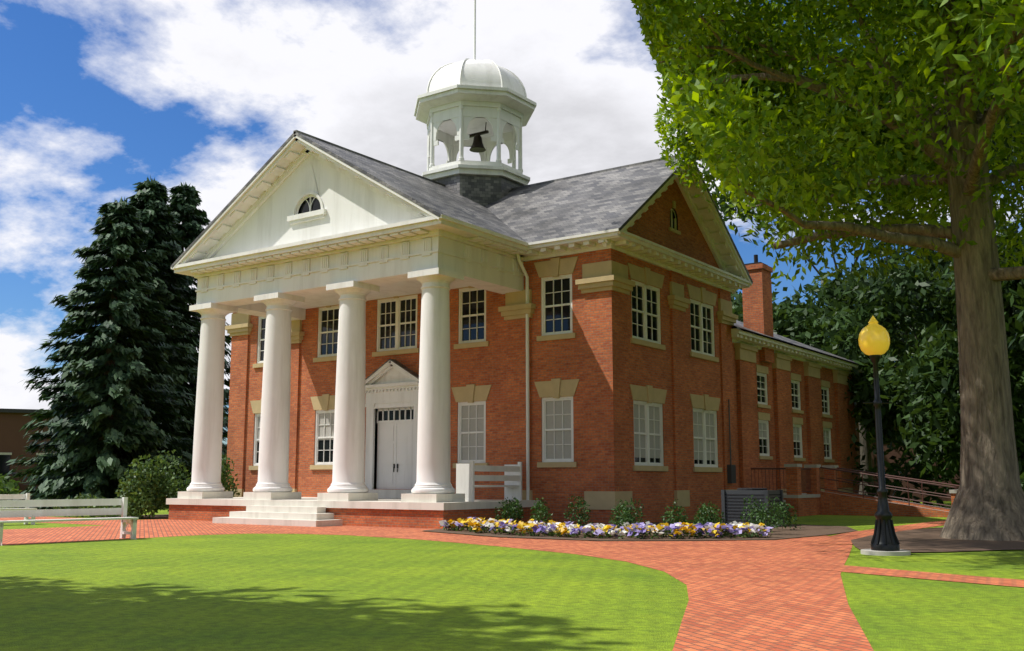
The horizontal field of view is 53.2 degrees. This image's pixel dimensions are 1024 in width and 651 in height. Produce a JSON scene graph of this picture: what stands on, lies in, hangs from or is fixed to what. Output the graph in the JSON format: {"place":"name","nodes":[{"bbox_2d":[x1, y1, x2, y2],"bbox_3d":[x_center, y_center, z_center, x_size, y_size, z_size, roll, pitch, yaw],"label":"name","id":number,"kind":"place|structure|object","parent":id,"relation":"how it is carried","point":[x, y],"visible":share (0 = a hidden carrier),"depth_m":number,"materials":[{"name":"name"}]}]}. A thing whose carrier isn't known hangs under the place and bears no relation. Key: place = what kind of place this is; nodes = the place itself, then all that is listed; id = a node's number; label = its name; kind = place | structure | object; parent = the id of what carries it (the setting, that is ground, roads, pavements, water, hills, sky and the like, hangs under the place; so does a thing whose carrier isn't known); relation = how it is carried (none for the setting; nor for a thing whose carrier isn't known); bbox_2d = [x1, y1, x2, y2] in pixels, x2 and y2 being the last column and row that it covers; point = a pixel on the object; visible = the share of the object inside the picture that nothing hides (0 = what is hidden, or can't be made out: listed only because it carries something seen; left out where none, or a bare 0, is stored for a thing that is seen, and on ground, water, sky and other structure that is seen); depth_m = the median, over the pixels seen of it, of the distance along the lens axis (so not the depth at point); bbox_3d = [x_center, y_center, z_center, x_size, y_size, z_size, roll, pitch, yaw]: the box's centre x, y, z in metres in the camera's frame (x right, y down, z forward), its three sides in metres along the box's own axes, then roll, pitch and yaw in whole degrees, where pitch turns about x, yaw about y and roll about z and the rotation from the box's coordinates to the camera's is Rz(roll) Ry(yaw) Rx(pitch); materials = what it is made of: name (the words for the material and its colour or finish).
{"place":"outdoors","nodes":[
{"label":"outdoors","id":0,"kind":"place"},
{"bbox_2d":[226,179,736,524],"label":"courthouse walls","id":1,"kind":"structure","parent":0,"point":[603,359],"depth_m":33.10,"materials":[{"name":"red brick"}]},
{"bbox_2d":[365,359,418,488],"bbox_3d":[-4.088,3.383,35.146,2.905,4.462,0.490,-6,-11,35],"label":"front door","id":2,"kind":"structure","parent":1,"relation":"attached to","point":[392,387],"depth_m":35.30,"materials":[{"name":"white paint"}]},
{"bbox_2d":[171,130,752,283],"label":"roof","id":3,"kind":"structure","parent":1,"relation":"on","point":[619,197],"depth_m":33.78,"materials":[{"name":"grey tile"}]},
{"bbox_2d":[414,0,536,205],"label":"cupola","id":4,"kind":"object","parent":3,"relation":"on","point":[483,108],"visible":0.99,"depth_m":39.00,"materials":[{"name":"wood"}]},
{"bbox_2d":[225,160,751,509],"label":"building trim","id":5,"kind":"structure","parent":1,"relation":"attached to","point":[396,325],"depth_m":33.41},
{"bbox_2d":[727,399,735,482],"bbox_3d":[7.870,4.159,36.792,0.160,3.000,0.400,-6,-11,35],"label":"meter box","id":6,"kind":"object","parent":1,"relation":"attached to","point":[731,473],"visible":1,"depth_m":36.60,"materials":[{"name":"metal"}]},
{"bbox_2d":[0,501,1023,650],"bbox_3d":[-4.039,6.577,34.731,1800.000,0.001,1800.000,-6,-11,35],"label":"lawn","id":7,"kind":"structure","parent":0,"point":[270,592],"depth_m":11.45,"materials":[{"name":"green plant"}]},
{"bbox_2d":[0,473,21,499],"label":"hedge","id":8,"kind":"object","parent":7,"relation":"on","point":[7,486],"visible":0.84,"depth_m":57.48,"materials":[{"name":"green plant"}]},
{"bbox_2d":[0,493,36,524],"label":"park bench","id":9,"kind":"object","parent":7,"relation":"on","point":[26,496],"visible":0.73,"depth_m":30.45,"materials":[{"name":"white paint"}]},
{"bbox_2d":[5,197,195,509],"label":"spruce","id":10,"kind":"object","parent":7,"relation":"on","point":[82,388],"depth_m":49.40,"materials":[{"name":"green plant"}]},
{"bbox_2d":[36,176,228,506],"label":"spruce","id":11,"kind":"object","parent":7,"relation":"on","point":[149,199],"depth_m":55.13,"materials":[{"name":"green plant"}]},
{"bbox_2d":[53,450,240,518],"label":"portico shrubs","id":12,"kind":"object","parent":7,"relation":"on","point":[153,490],"visible":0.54,"depth_m":35.51,"materials":[{"name":"green plant"}]},
{"bbox_2d":[133,182,231,484],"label":"spruce","id":13,"kind":"object","parent":7,"relation":"on","point":[186,200],"depth_m":61.84,"materials":[{"name":"green plant"}]},
{"bbox_2d":[0,366,1022,500],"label":"distant buildings","id":14,"kind":"structure","parent":7,"relation":"on","point":[13,443],"depth_m":66.96,"materials":[{"name":"brown brick"}]},
{"bbox_2d":[0,517,1023,650],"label":"brick paths","id":15,"kind":"structure","parent":7,"relation":"on","point":[770,595],"depth_m":14.84,"materials":[{"name":"red brick"}]},
{"bbox_2d":[0,497,138,545],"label":"park bench","id":16,"kind":"object","parent":15,"relation":"on","point":[124,518],"visible":1,"depth_m":22.23,"materials":[{"name":"white paint"}]},
{"bbox_2d":[166,135,539,528],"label":"portico","id":17,"kind":"structure","parent":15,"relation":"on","point":[301,217],"depth_m":31.93,"materials":[{"name":"paint"}]},
{"bbox_2d":[186,267,463,493],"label":"portico columns","id":18,"kind":"structure","parent":17,"relation":"attached to","point":[433,454],"depth_m":31.20,"materials":[{"name":"white paint"}]},
{"bbox_2d":[456,461,521,501],"bbox_3d":[-0.656,4.638,30.476,0.620,1.160,2.470,-6,-11,35],"label":"porch bench","id":19,"kind":"object","parent":17,"relation":"on","point":[467,477],"visible":0.92,"depth_m":29.99,"materials":[{"name":"white paint"}]},
{"bbox_2d":[96,514,1023,551],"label":"mulch beds","id":20,"kind":"object","parent":7,"relation":"on","point":[924,540],"visible":0.5,"depth_m":23.14,"materials":[{"name":"brown soil"}]},
{"bbox_2d":[439,517,773,538],"bbox_3d":[1.821,4.835,24.303,8.534,0.425,3.110,-4,-10,25],"label":"pansy bed","id":21,"kind":"object","parent":20,"relation":"on","point":[600,530],"visible":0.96,"depth_m":23.27,"materials":[{"name":"multicoloured plant"}]},
{"bbox_2d":[495,493,800,534],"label":"shrubs","id":22,"kind":"object","parent":20,"relation":"on","point":[511,510],"visible":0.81,"depth_m":25.25,"materials":[{"name":"green plant"}]},
{"bbox_2d":[721,488,784,526],"bbox_3d":[6.933,5.228,29.430,1.460,1.080,1.260,-6,-11,35],"label":"hvac unit","id":23,"kind":"object","parent":20,"relation":"on","point":[732,505],"visible":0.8,"depth_m":29.11,"materials":[{"name":"metal"}]},
{"bbox_2d":[631,0,1023,540],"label":"tree","id":24,"kind":"object","parent":20,"relation":"on","point":[751,123],"depth_m":23.13,"materials":[{"name":"green plant"}]},
{"bbox_2d":[732,255,863,493],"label":"wing","id":25,"kind":"structure","parent":7,"relation":"on","point":[757,308],"depth_m":41.59,"materials":[{"name":"red brick"}]},
{"bbox_2d":[731,328,870,492],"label":"wing trim","id":26,"kind":"structure","parent":25,"relation":"attached to","point":[748,344],"depth_m":43.35,"materials":[{"name":"beige paint"}]},
{"bbox_2d":[703,134,952,496],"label":"tree","id":27,"kind":"object","parent":7,"relation":"on","point":[798,321],"depth_m":58.35,"materials":[{"name":"green plant"}]},
{"bbox_2d":[751,464,959,516],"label":"ramp","id":28,"kind":"structure","parent":7,"relation":"on","point":[830,499],"depth_m":38.30,"materials":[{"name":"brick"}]},
{"bbox_2d":[858,316,910,555],"bbox_3d":[6.641,1.940,18.487,0.840,4.300,0.840,-6,-11,35],"label":"lamp post","id":29,"kind":"object","parent":7,"relation":"on","point":[874,340],"visible":1,"depth_m":18.37,"materials":[{"name":"metal"}]},
{"bbox_2d":[812,142,1023,507],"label":"tree","id":30,"kind":"object","parent":7,"relation":"on","point":[925,314],"depth_m":50.19,"materials":[{"name":"green plant"}]},
{"bbox_2d":[880,105,1023,491],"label":"tree","id":31,"kind":"object","parent":7,"relation":"on","point":[939,381],"depth_m":43.46,"materials":[{"name":"green plant"}]},
{"bbox_2d":[0,0,1023,443],"label":"sky","id":32,"kind":"structure","parent":0,"point":[98,98],"materials":[{"name":"blue"}]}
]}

